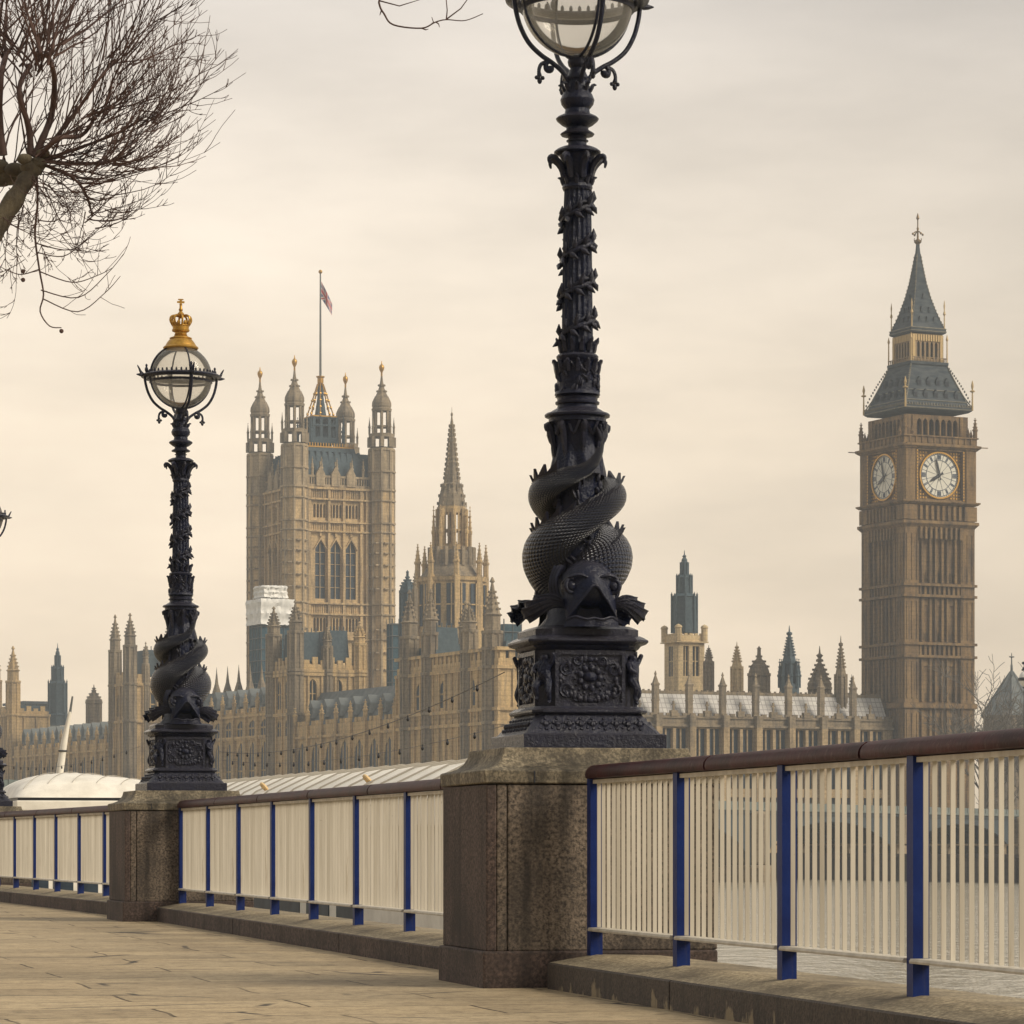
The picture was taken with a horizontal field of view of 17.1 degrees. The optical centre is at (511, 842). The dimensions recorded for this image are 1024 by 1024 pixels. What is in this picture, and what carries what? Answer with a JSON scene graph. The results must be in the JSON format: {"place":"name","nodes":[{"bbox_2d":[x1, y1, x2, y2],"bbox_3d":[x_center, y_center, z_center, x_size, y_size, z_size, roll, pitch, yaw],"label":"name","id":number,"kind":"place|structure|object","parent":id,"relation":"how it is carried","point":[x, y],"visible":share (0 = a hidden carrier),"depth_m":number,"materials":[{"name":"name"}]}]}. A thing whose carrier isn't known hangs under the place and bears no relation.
{"place":"outdoors","nodes":[
{"label":"outdoors","id":0,"kind":"place"},
{"bbox_2d":[0,646,50,779],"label":"palace pavilion","id":1,"kind":"structure","parent":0,"point":[17,717],"depth_m":707.58,"materials":[{"name":"stone"}]},
{"bbox_2d":[2,701,55,726],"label":"office block","id":2,"kind":"structure","parent":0,"point":[42,703],"depth_m":794.56,"materials":[{"name":"grey stone"}]},
{"bbox_2d":[48,643,67,725],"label":"lantern turret","id":3,"kind":"object","parent":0,"point":[58,698],"visible":0.88,"depth_m":743.53,"materials":[{"name":"metal"}]},
{"bbox_2d":[10,722,114,779],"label":"palace range","id":4,"kind":"structure","parent":0,"point":[40,747],"depth_m":678.23,"materials":[{"name":"stone"}]},
{"bbox_2d":[22,762,25,778],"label":"window","id":5,"kind":"structure","parent":4,"relation":"in","point":[24,769],"depth_m":699.59,"materials":[{"name":"grey glass"}]},
{"bbox_2d":[91,756,94,774],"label":"window","id":6,"kind":"structure","parent":4,"relation":"in","point":[93,762],"depth_m":659.62,"materials":[{"name":"grey glass"}]},
{"bbox_2d":[85,685,102,722],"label":"roof turret","id":7,"kind":"object","parent":4,"relation":"on","point":[93,701],"visible":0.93,"depth_m":733.77,"materials":[{"name":"stone"}]},
{"bbox_2d":[100,756,103,775],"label":"window","id":8,"kind":"structure","parent":4,"relation":"in","point":[102,762],"depth_m":654.80,"materials":[{"name":"grey glass"}]},
{"bbox_2d":[246,270,395,687],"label":"square tower","id":9,"kind":"structure","parent":0,"point":[320,527],"depth_m":697.26,"materials":[{"name":"stone"}]},
{"bbox_2d":[315,542,324,598],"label":"window","id":10,"kind":"structure","parent":9,"relation":"in","point":[319,550],"depth_m":694.15,"materials":[{"name":"grey glass"}]},
{"bbox_2d":[331,541,339,598],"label":"window","id":11,"kind":"structure","parent":9,"relation":"in","point":[335,551],"depth_m":695.67,"materials":[{"name":"grey glass"}]},
{"bbox_2d":[346,542,355,599],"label":"window","id":12,"kind":"structure","parent":9,"relation":"in","point":[350,551],"depth_m":697.20,"materials":[{"name":"grey glass"}]},
{"bbox_2d":[292,685,395,773],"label":"palace range","id":13,"kind":"structure","parent":0,"point":[331,716],"depth_m":547.00,"materials":[{"name":"stone"}]},
{"bbox_2d":[298,744,304,772],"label":"window","id":14,"kind":"structure","parent":13,"relation":"in","point":[301,766],"depth_m":562.82,"materials":[{"name":"grey glass"}]},
{"bbox_2d":[312,743,318,771],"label":"window","id":15,"kind":"structure","parent":13,"relation":"in","point":[315,765],"depth_m":557.35,"materials":[{"name":"grey glass"}]},
{"bbox_2d":[326,742,332,770],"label":"window","id":16,"kind":"structure","parent":13,"relation":"in","point":[329,764],"depth_m":551.94,"materials":[{"name":"grey glass"}]},
{"bbox_2d":[340,741,347,769],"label":"window","id":17,"kind":"structure","parent":13,"relation":"in","point":[344,751],"depth_m":546.31,"materials":[{"name":"grey glass"}]},
{"bbox_2d":[355,739,362,767],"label":"window","id":18,"kind":"structure","parent":13,"relation":"in","point":[359,749],"depth_m":540.73,"materials":[{"name":"grey glass"}]},
{"bbox_2d":[370,738,377,766],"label":"window","id":19,"kind":"structure","parent":13,"relation":"in","point":[374,747],"depth_m":535.22,"materials":[{"name":"grey glass"}]},
{"bbox_2d":[385,738,391,765],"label":"window","id":20,"kind":"structure","parent":13,"relation":"in","point":[388,755],"depth_m":530.15,"materials":[{"name":"grey glass"}]},
{"bbox_2d":[0,902,746,1023],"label":"pavement","id":21,"kind":"structure","parent":0,"point":[59,966],"depth_m":18.09,"materials":[{"name":"beige stone"}]},
{"bbox_2d":[0,0,482,332],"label":"pollarded tree","id":22,"kind":"object","parent":21,"relation":"on","point":[23,173],"visible":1,"depth_m":21.96,"materials":[{"name":"brown plant"}]},
{"bbox_2d":[414,412,488,648],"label":"octagonal spire tower","id":23,"kind":"structure","parent":0,"point":[452,577],"depth_m":617.07,"materials":[{"name":"stone"}]},
{"bbox_2d":[418,584,422,626],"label":"window","id":24,"kind":"structure","parent":23,"relation":"in","point":[420,587],"depth_m":617.84,"materials":[{"name":"grey glass"}]},
{"bbox_2d":[424,583,427,611],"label":"window","id":25,"kind":"structure","parent":23,"relation":"in","point":[426,585],"depth_m":615.43,"materials":[{"name":"grey glass"}]},
{"bbox_2d":[433,583,440,624],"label":"window","id":26,"kind":"structure","parent":23,"relation":"in","point":[436,586],"depth_m":614.38,"materials":[{"name":"grey glass"}]},
{"bbox_2d":[446,583,453,624],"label":"window","id":27,"kind":"structure","parent":23,"relation":"in","point":[449,586],"depth_m":613.93,"materials":[{"name":"grey glass"}]},
{"bbox_2d":[460,583,465,620],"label":"window","id":28,"kind":"structure","parent":23,"relation":"in","point":[462,585],"depth_m":614.38,"materials":[{"name":"grey glass"}]},
{"bbox_2d":[471,583,478,625],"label":"window","id":29,"kind":"structure","parent":23,"relation":"in","point":[474,604],"depth_m":615.43,"materials":[{"name":"grey glass"}]},
{"bbox_2d":[484,585,486,612],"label":"window","id":30,"kind":"structure","parent":23,"relation":"in","point":[485,586],"depth_m":619.96,"materials":[{"name":"grey glass"}]},
{"bbox_2d":[394,577,518,764],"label":"palace pavilion","id":31,"kind":"structure","parent":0,"point":[441,664],"depth_m":509.41,"materials":[{"name":"stone"}]},
{"bbox_2d":[440,681,443,707],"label":"window","id":32,"kind":"structure","parent":31,"relation":"in","point":[442,685],"depth_m":511.96,"materials":[{"name":"grey glass"}]},
{"bbox_2d":[472,678,474,704],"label":"window","id":33,"kind":"structure","parent":31,"relation":"in","point":[473,684],"depth_m":501.93,"materials":[{"name":"grey glass"}]},
{"bbox_2d":[0,0,1023,807],"label":"sky","id":34,"kind":"structure","parent":0,"point":[768,174],"materials":[{"name":"beige"}]},
{"bbox_2d":[660,550,708,690],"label":"crenellated tower","id":35,"kind":"structure","parent":0,"point":[683,655],"depth_m":558.45,"materials":[{"name":"stone"}]},
{"bbox_2d":[669,646,672,676],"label":"window","id":36,"kind":"structure","parent":35,"relation":"in","point":[670,648],"depth_m":559.26,"materials":[{"name":"grey glass"}]},
{"bbox_2d":[683,646,686,675],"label":"window","id":37,"kind":"structure","parent":35,"relation":"in","point":[684,647],"depth_m":557.76,"materials":[{"name":"grey glass"}]},
{"bbox_2d":[693,646,698,675],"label":"window","id":38,"kind":"structure","parent":35,"relation":"in","point":[695,648],"depth_m":558.58,"materials":[{"name":"grey glass"}]},
{"bbox_2d":[716,879,1023,997],"bbox_3d":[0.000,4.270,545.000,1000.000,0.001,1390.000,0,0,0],"label":"river","id":39,"kind":"structure","parent":0,"point":[988,982],"depth_m":139.79,"materials":[{"name":"beige liquid"}]},
{"bbox_2d":[0,806,31,886],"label":"lamp pier","id":40,"kind":"structure","parent":39,"relation":"in","point":[22,882],"depth_m":47.93,"materials":[{"name":"stone"}]},
{"bbox_2d":[0,507,12,805],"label":"street lamp","id":41,"kind":"object","parent":40,"relation":"on","point":[5,800],"visible":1,"depth_m":48.14,"materials":[{"name":"black metal"}]},
{"bbox_2d":[12,746,139,769],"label":"string lights","id":42,"kind":"object","parent":41,"relation":"hanging from","point":[77,763],"visible":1,"depth_m":39.53,"materials":[{"name":"black paint"}]},
{"bbox_2d":[0,885,109,914],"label":"embankment wall","id":43,"kind":"structure","parent":39,"relation":"in","point":[88,902],"depth_m":39.95,"materials":[{"name":"stone"}]},
{"bbox_2d":[0,805,113,895],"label":"railing","id":44,"kind":"object","parent":43,"relation":"on","point":[57,846],"visible":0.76,"depth_m":40.98,"materials":[{"name":"white metal"}]},
{"bbox_2d":[56,696,72,772],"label":"leaning mast","id":45,"kind":"object","parent":39,"relation":"in","point":[62,751],"visible":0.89,"depth_m":111.92,"materials":[{"name":"white metal"}]},
{"bbox_2d":[3,772,139,892],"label":"tour boat","id":46,"kind":"object","parent":39,"relation":"on","point":[58,790],"visible":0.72,"depth_m":93.91,"materials":[{"name":"white paint"}]},
{"bbox_2d":[107,790,253,921],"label":"lamp pier","id":47,"kind":"structure","parent":39,"relation":"in","point":[143,855],"depth_m":33.20,"materials":[{"name":"stone"}]},
{"bbox_2d":[135,299,226,790],"bbox_3d":[-3.279,-2.942,33.792,0.902,4.872,0.902,0,0,-15],"label":"street lamp","id":48,"kind":"object","parent":47,"relation":"on","point":[180,741],"visible":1,"depth_m":33.65,"materials":[{"name":"black metal"}]},
{"bbox_2d":[218,672,504,756],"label":"string lights","id":49,"kind":"object","parent":48,"relation":"hanging from","point":[407,716],"visible":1,"depth_m":23.47,"materials":[{"name":"black paint"}]},
{"bbox_2d":[223,726,501,766],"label":"string lights","id":50,"kind":"object","parent":48,"relation":"hanging from","point":[422,747],"visible":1,"depth_m":23.61,"materials":[{"name":"black paint"}]},
{"bbox_2d":[157,903,442,969],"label":"embankment wall","id":51,"kind":"structure","parent":39,"relation":"in","point":[418,946],"depth_m":25.07,"materials":[{"name":"stone"}]},
{"bbox_2d":[177,779,445,931],"bbox_3d":[-1.524,0.097,26.215,0.110,1.006,14.441,0,0,-14],"label":"railing","id":52,"kind":"object","parent":51,"relation":"on","point":[314,848],"visible":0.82,"depth_m":25.81,"materials":[{"name":"white metal"}]},
{"bbox_2d":[222,758,467,929],"bbox_3d":[-2.752,1.706,56.178,2.919,5.829,24.500,0,0,-17],"label":"pier boat","id":53,"kind":"object","parent":39,"relation":"on","point":[341,778],"visible":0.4,"depth_m":52.03,"materials":[{"name":"white paint"}]},
{"bbox_2d":[3,779,1018,881],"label":"arch bridge","id":54,"kind":"structure","parent":39,"relation":"on","point":[976,826],"depth_m":409.67,"materials":[{"name":"metal"}]},
{"bbox_2d":[439,747,719,987],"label":"lamp pier","id":55,"kind":"structure","parent":39,"relation":"in","point":[514,867],"depth_m":18.11,"materials":[{"name":"stone"}]},
{"bbox_2d":[491,0,666,748],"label":"street lamp","id":56,"kind":"object","parent":55,"relation":"on","point":[577,662],"visible":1,"depth_m":18.54,"materials":[{"name":"black metal"}]},
{"bbox_2d":[547,954,1023,1023],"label":"embankment wall","id":57,"kind":"structure","parent":39,"relation":"in","point":[742,993],"depth_m":14.58,"materials":[{"name":"stone"}]},
{"bbox_2d":[585,728,1023,996],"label":"railing","id":58,"kind":"object","parent":57,"relation":"on","point":[916,755],"visible":1,"depth_m":14.49,"materials":[{"name":"white metal"}]},
{"bbox_2d":[980,653,1023,809],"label":"chapter house","id":59,"kind":"structure","parent":0,"point":[1013,682],"depth_m":597.24,"materials":[{"name":"stone"}]},
{"label":"far ground","id":60,"kind":"structure","parent":0,"visible":0},
{"bbox_2d":[108,613,166,779],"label":"palace pavilion","id":61,"kind":"structure","parent":60,"relation":"on","point":[131,699],"depth_m":641.50,"materials":[{"name":"stone"}]},
{"bbox_2d":[150,693,155,707],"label":"window","id":62,"kind":"structure","parent":61,"relation":"in","point":[152,701],"depth_m":642.92,"materials":[{"name":"grey glass"}]},
{"bbox_2d":[157,662,264,779],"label":"palace range","id":63,"kind":"structure","parent":60,"relation":"on","point":[238,724],"depth_m":589.64,"materials":[{"name":"stone"}]},
{"bbox_2d":[215,745,219,775],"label":"window","id":64,"kind":"structure","parent":63,"relation":"in","point":[217,759],"depth_m":598.10,"materials":[{"name":"grey glass"}]},
{"bbox_2d":[215,723,219,738],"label":"window","id":65,"kind":"structure","parent":63,"relation":"in","point":[217,728],"depth_m":597.81,"materials":[{"name":"grey glass"}]},
{"bbox_2d":[226,745,231,779],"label":"window","id":66,"kind":"structure","parent":63,"relation":"in","point":[229,758],"depth_m":592.87,"materials":[{"name":"grey glass"}]},
{"bbox_2d":[226,723,231,737],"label":"window","id":67,"kind":"structure","parent":63,"relation":"in","point":[229,727],"depth_m":592.87,"materials":[{"name":"grey glass"}]},
{"bbox_2d":[237,744,242,778],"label":"window","id":68,"kind":"structure","parent":63,"relation":"in","point":[240,756],"depth_m":588.11,"materials":[{"name":"grey glass"}]},
{"bbox_2d":[237,721,242,736],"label":"window","id":69,"kind":"structure","parent":63,"relation":"in","point":[240,727],"depth_m":588.11,"materials":[{"name":"grey glass"}]},
{"bbox_2d":[249,744,254,777],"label":"window","id":70,"kind":"structure","parent":63,"relation":"in","point":[252,756],"depth_m":582.96,"materials":[{"name":"grey glass"}]},
{"bbox_2d":[249,721,254,735],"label":"window","id":71,"kind":"structure","parent":63,"relation":"in","point":[252,725],"depth_m":582.96,"materials":[{"name":"grey glass"}]},
{"bbox_2d":[261,743,264,776],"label":"window","id":72,"kind":"structure","parent":63,"relation":"in","point":[263,749],"depth_m":578.14,"materials":[{"name":"grey glass"}]},
{"bbox_2d":[261,720,264,734],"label":"window","id":73,"kind":"structure","parent":63,"relation":"in","point":[263,723],"depth_m":578.14,"materials":[{"name":"grey glass"}]},
{"bbox_2d":[245,585,294,688],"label":"scaffold","id":74,"kind":"object","parent":60,"relation":"on","point":[259,609],"visible":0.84,"depth_m":602.70,"materials":[{"name":"grey metal"}]},
{"bbox_2d":[265,600,367,775],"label":"palace pavilion","id":75,"kind":"structure","parent":60,"relation":"on","point":[294,678],"depth_m":569.20,"materials":[{"name":"stone"}]},
{"bbox_2d":[278,681,280,709],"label":"window","id":76,"kind":"structure","parent":75,"relation":"in","point":[279,684],"depth_m":571.41,"materials":[{"name":"grey glass"}]},
{"bbox_2d":[310,679,315,699],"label":"window","id":77,"kind":"structure","parent":75,"relation":"in","point":[312,683],"depth_m":566.96,"materials":[{"name":"grey glass"}]},
{"bbox_2d":[386,619,398,685],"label":"scaffold","id":78,"kind":"object","parent":60,"relation":"on","point":[392,643],"visible":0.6,"depth_m":588.86,"materials":[{"name":"grey metal"}]},
{"bbox_2d":[399,570,412,656],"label":"roof turret","id":79,"kind":"object","parent":60,"relation":"on","point":[406,586],"visible":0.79,"depth_m":569.13,"materials":[{"name":"metal"}]},
{"bbox_2d":[412,573,417,635],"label":"roof turret","id":80,"kind":"object","parent":60,"relation":"on","point":[415,594],"visible":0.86,"depth_m":559.68,"materials":[{"name":"stone"}]},
{"bbox_2d":[501,619,521,640],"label":"scaffold","id":81,"kind":"object","parent":60,"relation":"on","point":[510,630],"visible":0.15,"depth_m":543.44,"materials":[{"name":"grey metal"}]},
{"bbox_2d":[703,645,713,691],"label":"roof turret","id":82,"kind":"object","parent":60,"relation":"on","point":[708,673],"visible":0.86,"depth_m":539.39,"materials":[{"name":"stone"}]},
{"bbox_2d":[730,643,743,691],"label":"roof turret","id":83,"kind":"object","parent":60,"relation":"on","point":[736,676],"visible":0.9,"depth_m":544.34,"materials":[{"name":"stone"}]},
{"bbox_2d":[747,646,770,692],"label":"roof turret","id":84,"kind":"object","parent":60,"relation":"on","point":[759,667],"visible":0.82,"depth_m":538.84,"materials":[{"name":"stone"}]},
{"bbox_2d":[637,671,893,852],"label":"palace range","id":85,"kind":"structure","parent":60,"relation":"on","point":[721,720],"depth_m":513.40,"materials":[{"name":"stone"}]},
{"bbox_2d":[663,728,670,747],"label":"window","id":86,"kind":"structure","parent":85,"relation":"in","point":[667,731],"depth_m":505.99,"materials":[{"name":"grey glass"}]},
{"bbox_2d":[676,728,684,747],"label":"window","id":87,"kind":"structure","parent":85,"relation":"in","point":[680,733],"depth_m":506.73,"materials":[{"name":"grey glass"}]},
{"bbox_2d":[696,729,703,755],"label":"window","id":88,"kind":"structure","parent":85,"relation":"in","point":[699,732],"depth_m":508.22,"materials":[{"name":"grey glass"}]},
{"bbox_2d":[710,729,718,754],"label":"window","id":89,"kind":"structure","parent":85,"relation":"in","point":[714,733],"depth_m":509.21,"materials":[{"name":"grey glass"}]},
{"bbox_2d":[730,729,736,788],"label":"window","id":90,"kind":"structure","parent":85,"relation":"in","point":[733,732],"depth_m":510.46,"materials":[{"name":"grey glass"}]},
{"bbox_2d":[743,730,751,788],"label":"window","id":91,"kind":"structure","parent":85,"relation":"in","point":[747,734],"depth_m":511.58,"materials":[{"name":"grey glass"}]},
{"bbox_2d":[763,730,769,788],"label":"window","id":92,"kind":"structure","parent":85,"relation":"in","point":[766,733],"depth_m":512.96,"materials":[{"name":"grey glass"}]},
{"bbox_2d":[776,730,784,788],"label":"window","id":93,"kind":"structure","parent":85,"relation":"in","point":[780,734],"depth_m":514.09,"materials":[{"name":"grey glass"}]},
{"bbox_2d":[796,730,802,788],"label":"window","id":94,"kind":"structure","parent":85,"relation":"in","point":[799,733],"depth_m":515.34,"materials":[{"name":"grey glass"}]},
{"bbox_2d":[809,731,816,788],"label":"window","id":95,"kind":"structure","parent":85,"relation":"in","point":[812,734],"depth_m":516.48,"materials":[{"name":"grey glass"}]},
{"bbox_2d":[828,731,834,788],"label":"window","id":96,"kind":"structure","parent":85,"relation":"in","point":[831,734],"depth_m":518.12,"materials":[{"name":"grey glass"}]},
{"bbox_2d":[834,637,847,708],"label":"roof turret","id":97,"kind":"object","parent":85,"relation":"on","point":[841,684],"visible":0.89,"depth_m":521.35,"materials":[{"name":"stone"}]},
{"bbox_2d":[841,731,848,788],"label":"window","id":98,"kind":"structure","parent":85,"relation":"in","point":[844,734],"depth_m":518.88,"materials":[{"name":"grey glass"}]},
{"bbox_2d":[860,731,866,789],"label":"window","id":99,"kind":"structure","parent":85,"relation":"in","point":[863,735],"depth_m":520.53,"materials":[{"name":"grey glass"}]},
{"bbox_2d":[873,732,880,789],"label":"window","id":100,"kind":"structure","parent":85,"relation":"in","point":[876,735],"depth_m":521.67,"materials":[{"name":"grey glass"}]},
{"bbox_2d":[777,625,801,693],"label":"roof turret","id":101,"kind":"object","parent":60,"relation":"on","point":[790,665],"visible":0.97,"depth_m":559.06,"materials":[{"name":"metal"}]},
{"bbox_2d":[807,646,831,693],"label":"roof turret","id":102,"kind":"object","parent":60,"relation":"on","point":[819,669],"visible":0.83,"depth_m":539.05,"materials":[{"name":"stone"}]},
{"bbox_2d":[770,844,1018,882],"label":"river wall","id":103,"kind":"structure","parent":60,"relation":"on","point":[996,868],"depth_m":370.92,"materials":[{"name":"stone"}]},
{"bbox_2d":[848,213,987,807],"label":"clock tower","id":104,"kind":"structure","parent":60,"relation":"on","point":[919,448],"depth_m":523.74,"materials":[{"name":"brown stone"}]},
{"bbox_2d":[910,653,1023,808],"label":"bare tree","id":105,"kind":"object","parent":60,"relation":"on","point":[986,771],"visible":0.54,"depth_m":469.17,"materials":[{"name":"brown plant"}]},
{"bbox_2d":[926,662,1023,808],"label":"bare tree","id":106,"kind":"object","parent":60,"relation":"on","point":[1005,783],"visible":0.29,"depth_m":480.89,"materials":[{"name":"brown plant"}]},
{"bbox_2d":[956,687,1023,798],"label":"bare tree","id":107,"kind":"object","parent":60,"relation":"on","point":[1006,723],"visible":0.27,"depth_m":487.88,"materials":[{"name":"brown plant"}]},
{"bbox_2d":[1018,662,1023,688],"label":"street lamp","id":108,"kind":"object","parent":60,"relation":"on","point":[1021,679],"visible":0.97,"depth_m":259.78,"materials":[{"name":"black paint"}]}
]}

